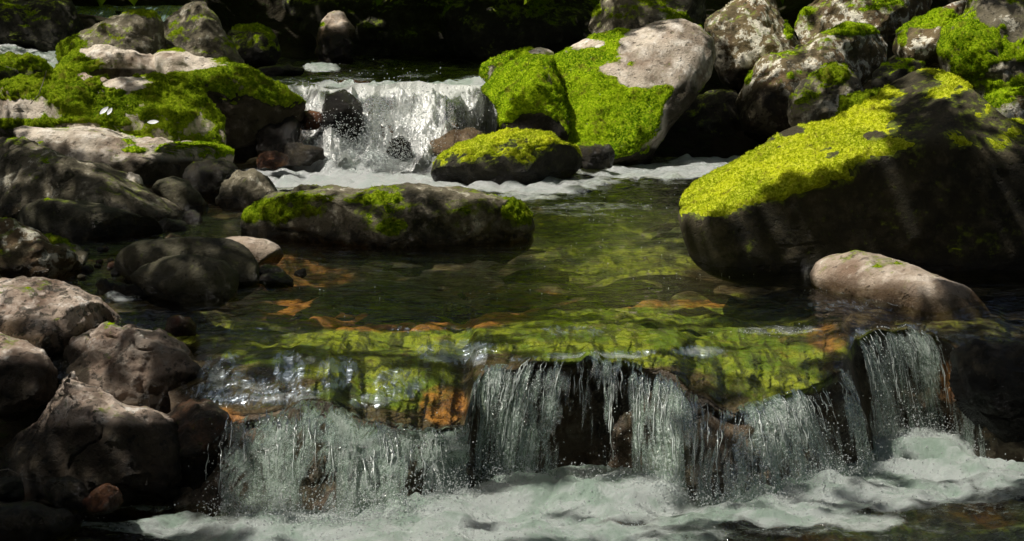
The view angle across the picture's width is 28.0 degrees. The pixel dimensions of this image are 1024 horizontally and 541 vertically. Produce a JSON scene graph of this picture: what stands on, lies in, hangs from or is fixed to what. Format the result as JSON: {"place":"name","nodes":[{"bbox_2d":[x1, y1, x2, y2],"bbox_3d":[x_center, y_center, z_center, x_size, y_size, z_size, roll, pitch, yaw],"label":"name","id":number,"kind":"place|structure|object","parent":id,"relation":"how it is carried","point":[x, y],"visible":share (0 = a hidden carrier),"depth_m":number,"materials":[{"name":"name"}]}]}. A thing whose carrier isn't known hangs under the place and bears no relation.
{"place":"outdoors","nodes":[
{"label":"outdoors","id":0,"kind":"place"},
{"bbox_2d":[0,44,58,67],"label":"rapid water","id":1,"kind":"structure","parent":0,"point":[49,56],"depth_m":14.75,"materials":[{"name":"white liquid"}]},
{"bbox_2d":[0,0,83,51],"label":"boulder","id":2,"kind":"object","parent":1,"relation":"on","point":[46,25],"visible":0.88,"depth_m":15.12,"materials":[{"name":"grey stone"}]},
{"bbox_2d":[55,9,166,61],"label":"boulder","id":3,"kind":"object","parent":1,"relation":"on","point":[140,31],"visible":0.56,"depth_m":13.61,"materials":[{"name":"grey stone"}]},
{"bbox_2d":[75,4,184,5],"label":"water","id":4,"kind":"structure","parent":0,"point":[137,5],"depth_m":17.17,"materials":[{"name":"liquid"}]},
{"bbox_2d":[251,55,487,88],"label":"upstream water","id":5,"kind":"structure","parent":0,"point":[318,67],"depth_m":15.29,"materials":[{"name":"liquid"}]},
{"bbox_2d":[227,22,281,68],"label":"boulder","id":6,"kind":"object","parent":5,"relation":"on","point":[256,44],"visible":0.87,"depth_m":15.69,"materials":[{"name":"green plant"}]},
{"bbox_2d":[257,64,304,79],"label":"stone","id":7,"kind":"object","parent":5,"relation":"on","point":[283,70],"visible":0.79,"depth_m":14.63,"materials":[{"name":"black stone"}]},
{"bbox_2d":[315,10,356,68],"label":"boulder","id":8,"kind":"object","parent":5,"relation":"on","point":[335,36],"visible":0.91,"depth_m":16.48,"materials":[{"name":"grey stone"}]},
{"bbox_2d":[335,79,370,88],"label":"stone","id":9,"kind":"object","parent":5,"relation":"on","point":[356,81],"visible":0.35,"depth_m":13.81,"materials":[{"name":"grey stone"}]},
{"bbox_2d":[478,46,553,81],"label":"boulder","id":10,"kind":"object","parent":5,"relation":"on","point":[490,64],"visible":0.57,"depth_m":13.65,"materials":[{"name":"green plant"}]},
{"bbox_2d":[0,138,1023,426],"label":"pool water","id":11,"kind":"structure","parent":0,"point":[688,166],"depth_m":8.86,"materials":[{"name":"green liquid"}]},
{"bbox_2d":[0,332,57,422],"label":"boulder","id":12,"kind":"object","parent":11,"relation":"on","point":[28,377],"visible":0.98,"depth_m":7.09,"materials":[{"name":"grey stone"}]},
{"bbox_2d":[0,217,82,281],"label":"boulder","id":13,"kind":"object","parent":11,"relation":"on","point":[27,251],"visible":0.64,"depth_m":8.56,"materials":[{"name":"grey stone"}]},
{"bbox_2d":[77,274,85,279],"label":"pebble","id":14,"kind":"object","parent":11,"relation":"on","point":[80,276],"visible":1,"depth_m":8.50,"materials":[{"name":"stone"}]},
{"bbox_2d":[81,264,93,275],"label":"pebble","id":15,"kind":"object","parent":11,"relation":"on","point":[88,269],"visible":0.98,"depth_m":8.67,"materials":[{"name":"grey stone"}]},
{"bbox_2d":[18,197,162,249],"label":"boulder","id":16,"kind":"object","parent":11,"relation":"on","point":[80,219],"visible":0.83,"depth_m":9.78,"materials":[{"name":"grey stone"}]},
{"bbox_2d":[94,263,101,267],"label":"pebble","id":17,"kind":"object","parent":11,"relation":"on","point":[96,265],"visible":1,"depth_m":8.80,"materials":[{"name":"grey stone"}]},
{"bbox_2d":[95,259,103,263],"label":"pebble","id":18,"kind":"object","parent":11,"relation":"on","point":[99,261],"visible":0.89,"depth_m":8.90,"materials":[{"name":"grey stone"}]},
{"bbox_2d":[103,245,109,251],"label":"pebble","id":19,"kind":"object","parent":11,"relation":"on","point":[107,248],"visible":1,"depth_m":9.29,"materials":[{"name":"grey stone"}]},
{"bbox_2d":[107,261,113,270],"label":"pebble","id":20,"kind":"object","parent":11,"relation":"on","point":[110,265],"visible":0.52,"depth_m":8.76,"materials":[{"name":"brown stone"}]},
{"bbox_2d":[110,268,119,276],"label":"pebble","id":21,"kind":"object","parent":11,"relation":"on","point":[114,272],"visible":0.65,"depth_m":8.57,"materials":[{"name":"stone"}]},
{"bbox_2d":[95,278,149,301],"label":"stone","id":22,"kind":"object","parent":11,"relation":"on","point":[104,285],"visible":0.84,"depth_m":8.11,"materials":[{"name":"grey stone"}]},
{"bbox_2d":[52,321,203,413],"bbox_3d":[-1.345,0.404,7.431,0.722,0.474,0.607,0,9,0],"label":"boulder","id":23,"kind":"object","parent":11,"relation":"on","point":[131,364],"visible":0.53,"depth_m":7.19,"materials":[{"name":"grey stone"}]},
{"bbox_2d":[165,233,181,237],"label":"stone","id":24,"kind":"object","parent":11,"relation":"on","point":[171,235],"visible":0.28,"depth_m":9.59,"materials":[{"name":"grey stone"}]},
{"bbox_2d":[158,218,191,238],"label":"stone","id":25,"kind":"object","parent":11,"relation":"on","point":[169,224],"visible":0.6,"depth_m":10.00,"materials":[{"name":"grey stone"}]},
{"bbox_2d":[165,315,196,336],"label":"stone","id":26,"kind":"object","parent":11,"relation":"on","point":[178,325],"visible":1,"depth_m":7.40,"materials":[{"name":"stone"}]},
{"bbox_2d":[130,254,238,312],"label":"boulder","id":27,"kind":"object","parent":11,"relation":"on","point":[177,280],"visible":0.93,"depth_m":7.98,"materials":[{"name":"grey stone"}]},
{"bbox_2d":[114,236,259,301],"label":"boulder","id":28,"kind":"object","parent":11,"relation":"on","point":[132,258],"visible":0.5,"depth_m":8.36,"materials":[{"name":"stone"}]},
{"bbox_2d":[215,168,276,212],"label":"stone","id":29,"kind":"object","parent":11,"relation":"on","point":[240,189],"visible":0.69,"depth_m":10.85,"materials":[{"name":"grey stone"}]},
{"bbox_2d":[227,236,283,266],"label":"stone","id":30,"kind":"object","parent":11,"relation":"on","point":[263,251],"visible":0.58,"depth_m":8.98,"materials":[{"name":"beige stone"}]},
{"bbox_2d":[259,264,284,275],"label":"stone","id":31,"kind":"object","parent":11,"relation":"on","point":[265,268],"visible":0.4,"depth_m":8.45,"materials":[{"name":"grey stone"}]},
{"bbox_2d":[256,151,289,169],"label":"stone","id":32,"kind":"object","parent":11,"relation":"on","point":[273,160],"visible":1,"depth_m":12.31,"materials":[{"name":"brown stone"}]},
{"bbox_2d":[259,271,293,290],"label":"stone","id":33,"kind":"object","parent":11,"relation":"on","point":[280,279],"visible":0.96,"depth_m":8.30,"materials":[{"name":"grey stone"}]},
{"bbox_2d":[255,115,300,156],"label":"boulder","id":34,"kind":"object","parent":11,"relation":"on","point":[273,137],"visible":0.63,"depth_m":12.71,"materials":[{"name":"grey stone"}]},
{"bbox_2d":[294,268,306,277],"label":"stone","id":35,"kind":"object","parent":11,"relation":"on","point":[300,273],"visible":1,"depth_m":8.37,"materials":[{"name":"grey stone"}]},
{"bbox_2d":[279,142,324,167],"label":"stone","id":36,"kind":"object","parent":11,"relation":"on","point":[300,154],"visible":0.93,"depth_m":12.65,"materials":[{"name":"grey stone"}]},
{"bbox_2d":[291,184,320,191],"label":"stone","id":37,"kind":"object","parent":11,"relation":"on","point":[300,187],"visible":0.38,"depth_m":11.01,"materials":[{"name":"grey stone"}]},
{"bbox_2d":[322,89,365,141],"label":"boulder","id":38,"kind":"object","parent":11,"relation":"on","point":[342,100],"visible":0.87,"depth_m":12.81,"materials":[{"name":"grey stone"}]},
{"bbox_2d":[240,182,534,265],"bbox_3d":[-0.603,-0.219,9.793,1.427,0.426,0.797,0,9,0],"label":"boulder","id":39,"kind":"object","parent":11,"relation":"on","point":[403,215],"visible":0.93,"depth_m":9.56,"materials":[{"name":"grey stone"}]},
{"bbox_2d":[288,59,500,174],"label":"waterfall","id":40,"kind":"structure","parent":11,"relation":"on","point":[420,128],"depth_m":13.12,"materials":[{"name":"white liquid"}]},
{"bbox_2d":[386,136,412,160],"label":"stone","id":41,"kind":"object","parent":11,"relation":"on","point":[400,148],"visible":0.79,"depth_m":12.80,"materials":[{"name":"black stone"}]},
{"bbox_2d":[429,127,483,157],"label":"boulder","id":42,"kind":"object","parent":11,"relation":"in","point":[452,137],"visible":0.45,"depth_m":12.80,"materials":[{"name":"brown stone"}]},
{"bbox_2d":[430,127,581,195],"bbox_3d":[-0.030,-0.660,12.285,0.913,0.423,0.621,0,9,0],"label":"boulder","id":43,"kind":"object","parent":11,"relation":"on","point":[526,156],"visible":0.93,"depth_m":12.06,"materials":[{"name":"green plant"}]},
{"bbox_2d":[480,53,569,141],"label":"boulder","id":44,"kind":"object","parent":11,"relation":"on","point":[524,92],"visible":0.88,"depth_m":12.90,"materials":[{"name":"green plant"}]},
{"bbox_2d":[155,164,922,401],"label":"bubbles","id":45,"kind":"object","parent":11,"relation":"on","point":[590,351],"visible":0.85,"depth_m":7.41,"materials":[{"name":"white liquid"}]},
{"bbox_2d":[574,139,614,169],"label":"stone","id":46,"kind":"object","parent":11,"relation":"in","point":[598,155],"visible":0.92,"depth_m":12.50,"materials":[{"name":"grey stone"}]},
{"bbox_2d":[677,67,1023,287],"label":"boulder","id":47,"kind":"object","parent":11,"relation":"on","point":[922,168],"visible":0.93,"depth_m":8.69,"materials":[{"name":"green plant"}]},
{"bbox_2d":[810,250,990,320],"bbox_3d":[1.526,0.081,8.163,0.411,0.303,0.842,-7,11,-37],"label":"boulder","id":48,"kind":"object","parent":11,"relation":"on","point":[892,282],"visible":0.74,"depth_m":7.98,"materials":[{"name":"grey stone"}]},
{"bbox_2d":[0,0,1023,540],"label":"ground","id":49,"kind":"structure","parent":0,"point":[684,134],"depth_m":13.52,"materials":[{"name":"soil"}]},
{"bbox_2d":[0,51,52,74],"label":"boulder","id":50,"kind":"object","parent":49,"relation":"on","point":[27,63],"visible":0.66,"depth_m":13.01,"materials":[{"name":"green plant"}]},
{"bbox_2d":[0,276,125,361],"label":"boulder","id":51,"kind":"object","parent":49,"relation":"on","point":[51,317],"visible":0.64,"depth_m":7.57,"materials":[{"name":"grey stone"}]},
{"bbox_2d":[42,232,87,272],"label":"boulder","id":52,"kind":"object","parent":49,"relation":"on","point":[80,252],"visible":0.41,"depth_m":8.75,"materials":[{"name":"grey stone"}]},
{"bbox_2d":[0,136,182,220],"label":"boulder","id":53,"kind":"object","parent":49,"relation":"on","point":[31,171],"visible":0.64,"depth_m":10.52,"materials":[{"name":"grey stone"}]},
{"bbox_2d":[126,172,143,185],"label":"stone","id":54,"kind":"object","parent":53,"relation":"on","point":[135,178],"visible":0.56,"depth_m":10.72,"materials":[{"name":"white stone"}]},
{"bbox_2d":[53,44,155,78],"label":"boulder","id":55,"kind":"object","parent":49,"relation":"on","point":[112,62],"visible":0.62,"depth_m":12.87,"materials":[{"name":"grey stone"}]},
{"bbox_2d":[0,68,226,143],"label":"boulder","id":56,"kind":"object","parent":49,"relation":"on","point":[178,107],"visible":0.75,"depth_m":12.18,"materials":[{"name":"green plant"}]},
{"bbox_2d":[0,66,18,80],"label":"stone","id":57,"kind":"object","parent":56,"relation":"on","point":[7,71],"visible":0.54,"depth_m":12.54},
{"bbox_2d":[78,72,92,80],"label":"stone","id":58,"kind":"object","parent":56,"relation":"on","point":[85,74],"visible":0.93,"depth_m":12.31,"materials":[{"name":"beige stone"}]},
{"bbox_2d":[100,107,107,113],"bbox_3d":[-2.339,-0.918,11.775,0.053,0.041,0.022,-4,10,-24],"label":"fallen leaf","id":59,"kind":"object","parent":56,"relation":"on","point":[103,110],"visible":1,"depth_m":11.78,"materials":[{"name":"white plant"}]},
{"bbox_2d":[147,120,158,123],"bbox_3d":[-2.046,-0.847,11.705,0.068,0.022,0.017,0,9,0],"label":"fallen leaf","id":60,"kind":"object","parent":56,"relation":"on","point":[152,121],"visible":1,"depth_m":11.71,"materials":[{"name":"white plant"}]},
{"bbox_2d":[13,126,234,187],"bbox_3d":[-2.234,-0.644,11.752,1.280,0.354,0.659,0,9,0],"label":"boulder","id":61,"kind":"object","parent":49,"relation":"on","point":[150,161],"visible":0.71,"depth_m":11.57,"materials":[{"name":"grey stone"}]},
{"bbox_2d":[75,5,183,21],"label":"waterfall","id":62,"kind":"structure","parent":49,"relation":"on","point":[167,11],"depth_m":16.90,"materials":[{"name":"liquid"}]},
{"bbox_2d":[151,176,208,215],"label":"stone","id":63,"kind":"object","parent":49,"relation":"on","point":[184,195],"visible":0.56,"depth_m":10.69,"materials":[{"name":"grey stone"}]},
{"bbox_2d":[164,398,230,489],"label":"boulder","id":64,"kind":"object","parent":49,"relation":"on","point":[194,419],"visible":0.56,"depth_m":6.78,"materials":[{"name":"brown stone"}]},
{"bbox_2d":[164,1,243,62],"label":"boulder","id":65,"kind":"object","parent":49,"relation":"on","point":[195,28],"visible":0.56,"depth_m":13.90,"materials":[{"name":"grey stone"}]},
{"bbox_2d":[182,158,237,205],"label":"stone","id":66,"kind":"object","parent":49,"relation":"on","point":[206,178],"visible":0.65,"depth_m":11.18,"materials":[{"name":"grey stone"}]},
{"bbox_2d":[152,47,305,163],"bbox_3d":[-1.791,-1.050,13.009,1.014,0.731,0.764,0,9,0],"label":"boulder","id":67,"kind":"object","parent":49,"relation":"on","point":[249,101],"visible":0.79,"depth_m":12.72,"materials":[{"name":"green plant"}]},
{"bbox_2d":[167,328,475,536],"bbox_3d":[-0.758,0.607,7.440,1.271,0.681,1.808,0,9,0],"label":"rock ledge","id":68,"kind":"object","parent":49,"relation":"on","point":[450,394],"visible":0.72,"depth_m":7.09,"materials":[{"name":"green stone"}]},
{"bbox_2d":[282,0,453,65],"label":"boulder","id":69,"kind":"object","parent":49,"relation":"on","point":[398,27],"visible":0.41,"depth_m":17.68,"materials":[{"name":"black stone"}]},
{"bbox_2d":[298,91,491,172],"bbox_3d":[-0.787,-0.860,13.367,1.507,0.611,1.590,0,9,0],"label":"rock ledge","id":70,"kind":"object","parent":49,"relation":"on","point":[414,101],"visible":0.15,"depth_m":13.43,"materials":[{"name":"grey stone"}]},
{"bbox_2d":[300,110,322,130],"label":"stone","id":71,"kind":"object","parent":70,"relation":"on","point":[307,122],"visible":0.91,"depth_m":12.92,"materials":[{"name":"brown stone"}]},
{"bbox_2d":[97,0,783,5],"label":"bank foliage","id":72,"kind":"object","parent":49,"relation":"on","point":[133,2],"visible":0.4,"depth_m":16.84,"materials":[{"name":"green plant"}]},
{"bbox_2d":[440,0,599,71],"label":"boulder","id":73,"kind":"object","parent":49,"relation":"on","point":[479,29],"visible":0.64,"depth_m":17.10,"materials":[{"name":"black stone"}]},
{"bbox_2d":[472,316,692,540],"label":"rock ledge","id":74,"kind":"object","parent":49,"relation":"on","point":[577,439],"visible":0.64,"depth_m":7.27,"materials":[{"name":"green stone"}]},
{"bbox_2d":[554,18,715,166],"bbox_3d":[0.715,-1.173,13.488,1.270,0.950,1.430,0,9,0],"label":"boulder","id":75,"kind":"object","parent":49,"relation":"on","point":[630,95],"visible":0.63,"depth_m":13.15,"materials":[{"name":"green plant"}]},
{"bbox_2d":[588,0,706,33],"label":"boulder","id":76,"kind":"object","parent":49,"relation":"on","point":[607,15],"visible":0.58,"depth_m":15.76,"materials":[{"name":"grey stone"}]},
{"bbox_2d":[682,89,741,134],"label":"boulder","id":77,"kind":"object","parent":49,"relation":"on","point":[713,111],"visible":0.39,"depth_m":14.12,"materials":[{"name":"grey stone"}]},
{"bbox_2d":[704,0,800,93],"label":"boulder","id":78,"kind":"object","parent":49,"relation":"on","point":[746,35],"visible":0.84,"depth_m":14.23,"materials":[{"name":"grey stone"}]},
{"bbox_2d":[691,312,871,540],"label":"rock ledge","id":79,"kind":"object","parent":49,"relation":"on","point":[724,360],"visible":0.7,"depth_m":7.19,"materials":[{"name":"green stone"}]},
{"bbox_2d":[736,20,887,143],"bbox_3d":[2.000,-1.272,13.931,0.706,0.851,1.151,8,12,41],"label":"boulder","id":80,"kind":"object","parent":49,"relation":"on","point":[772,80],"visible":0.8,"depth_m":13.68,"materials":[{"name":"grey stone"}]},
{"bbox_2d":[787,61,863,126],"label":"boulder","id":81,"kind":"object","parent":49,"relation":"on","point":[816,93],"visible":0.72,"depth_m":12.91,"materials":[{"name":"grey stone"}]},
{"bbox_2d":[835,87,881,114],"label":"boulder","id":82,"kind":"object","parent":49,"relation":"on","point":[850,100],"visible":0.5,"depth_m":11.31,"materials":[{"name":"green plant"}]},
{"bbox_2d":[794,0,931,43],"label":"boulder","id":83,"kind":"object","parent":49,"relation":"on","point":[887,19],"visible":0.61,"depth_m":14.79,"materials":[{"name":"grey stone"}]},
{"bbox_2d":[871,57,925,88],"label":"stone","id":84,"kind":"object","parent":49,"relation":"on","point":[887,72],"visible":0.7,"depth_m":12.77,"materials":[{"name":"grey stone"}]},
{"bbox_2d":[892,0,966,67],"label":"boulder","id":85,"kind":"object","parent":49,"relation":"on","point":[917,38],"visible":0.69,"depth_m":13.13,"materials":[{"name":"green plant"}]},
{"bbox_2d":[846,306,1023,495],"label":"rock ledge","id":86,"kind":"object","parent":49,"relation":"on","point":[996,446],"visible":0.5,"depth_m":7.64,"materials":[{"name":"grey stone"}]},
{"bbox_2d":[936,0,1023,96],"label":"boulder","id":87,"kind":"object","parent":49,"relation":"on","point":[980,46],"visible":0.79,"depth_m":12.36,"materials":[{"name":"green plant"}]},
{"bbox_2d":[983,85,1023,119],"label":"boulder","id":88,"kind":"object","parent":49,"relation":"on","point":[1007,102],"visible":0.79,"depth_m":11.11,"materials":[{"name":"green plant"}]},
{"bbox_2d":[44,426,1023,540],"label":"pool water","id":89,"kind":"structure","parent":0,"point":[609,493],"depth_m":6.68,"materials":[{"name":"white liquid"}]},
{"bbox_2d":[0,476,24,501],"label":"stone","id":90,"kind":"object","parent":89,"relation":"on","point":[12,489],"visible":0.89,"depth_m":6.43,"materials":[{"name":"grey stone"}]},
{"bbox_2d":[0,500,81,540],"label":"boulder","id":91,"kind":"object","parent":89,"relation":"on","point":[29,521],"visible":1,"depth_m":6.24,"materials":[{"name":"grey stone"}]},
{"bbox_2d":[43,475,88,512],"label":"stone","id":92,"kind":"object","parent":89,"relation":"on","point":[69,493],"visible":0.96,"depth_m":6.43,"materials":[{"name":"grey stone"}]},
{"bbox_2d":[0,371,182,520],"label":"boulder","id":93,"kind":"object","parent":89,"relation":"on","point":[92,438],"visible":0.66,"depth_m":6.71,"materials":[{"name":"grey stone"}]},
{"bbox_2d":[82,483,123,515],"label":"stone","id":94,"kind":"object","parent":89,"relation":"on","point":[104,499],"visible":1,"depth_m":6.40,"materials":[{"name":"brown stone"}]},
{"bbox_2d":[203,389,473,522],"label":"waterfall","id":95,"kind":"structure","parent":89,"relation":"on","point":[341,423],"depth_m":6.69,"materials":[{"name":"white liquid"}]},
{"bbox_2d":[75,383,1023,540],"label":"spray","id":96,"kind":"object","parent":89,"relation":"on","point":[407,508],"visible":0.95,"depth_m":6.71,"materials":[{"name":"white liquid"}]},
{"bbox_2d":[470,352,696,505],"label":"waterfall","id":97,"kind":"structure","parent":89,"relation":"on","point":[485,386],"depth_m":7.05,"materials":[{"name":"white liquid"}]},
{"bbox_2d":[692,368,874,511],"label":"waterfall","id":98,"kind":"structure","parent":89,"relation":"on","point":[780,426],"depth_m":6.93,"materials":[{"name":"white liquid"}]},
{"bbox_2d":[860,326,985,460],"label":"waterfall","id":99,"kind":"structure","parent":89,"relation":"on","point":[922,347],"depth_m":7.60,"materials":[{"name":"white liquid"}]},
{"bbox_2d":[949,338,1023,442],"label":"boulder","id":100,"kind":"object","parent":89,"relation":"on","point":[986,381],"visible":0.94,"depth_m":7.33,"materials":[{"name":"grey stone"}]},
{"bbox_2d":[56,494,1023,540],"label":"stream bed","id":101,"kind":"object","parent":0,"point":[961,520],"visible":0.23,"depth_m":7.04,"materials":[{"name":"grey stone"}]},
{"bbox_2d":[86,201,1023,347],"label":"stream bed","id":102,"kind":"object","parent":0,"point":[232,324],"visible":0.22,"depth_m":10.03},
{"bbox_2d":[182,209,202,229],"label":"stone","id":103,"kind":"object","parent":102,"relation":"on","point":[191,216],"visible":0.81,"depth_m":10.32,"materials":[{"name":"grey stone"}]}
]}

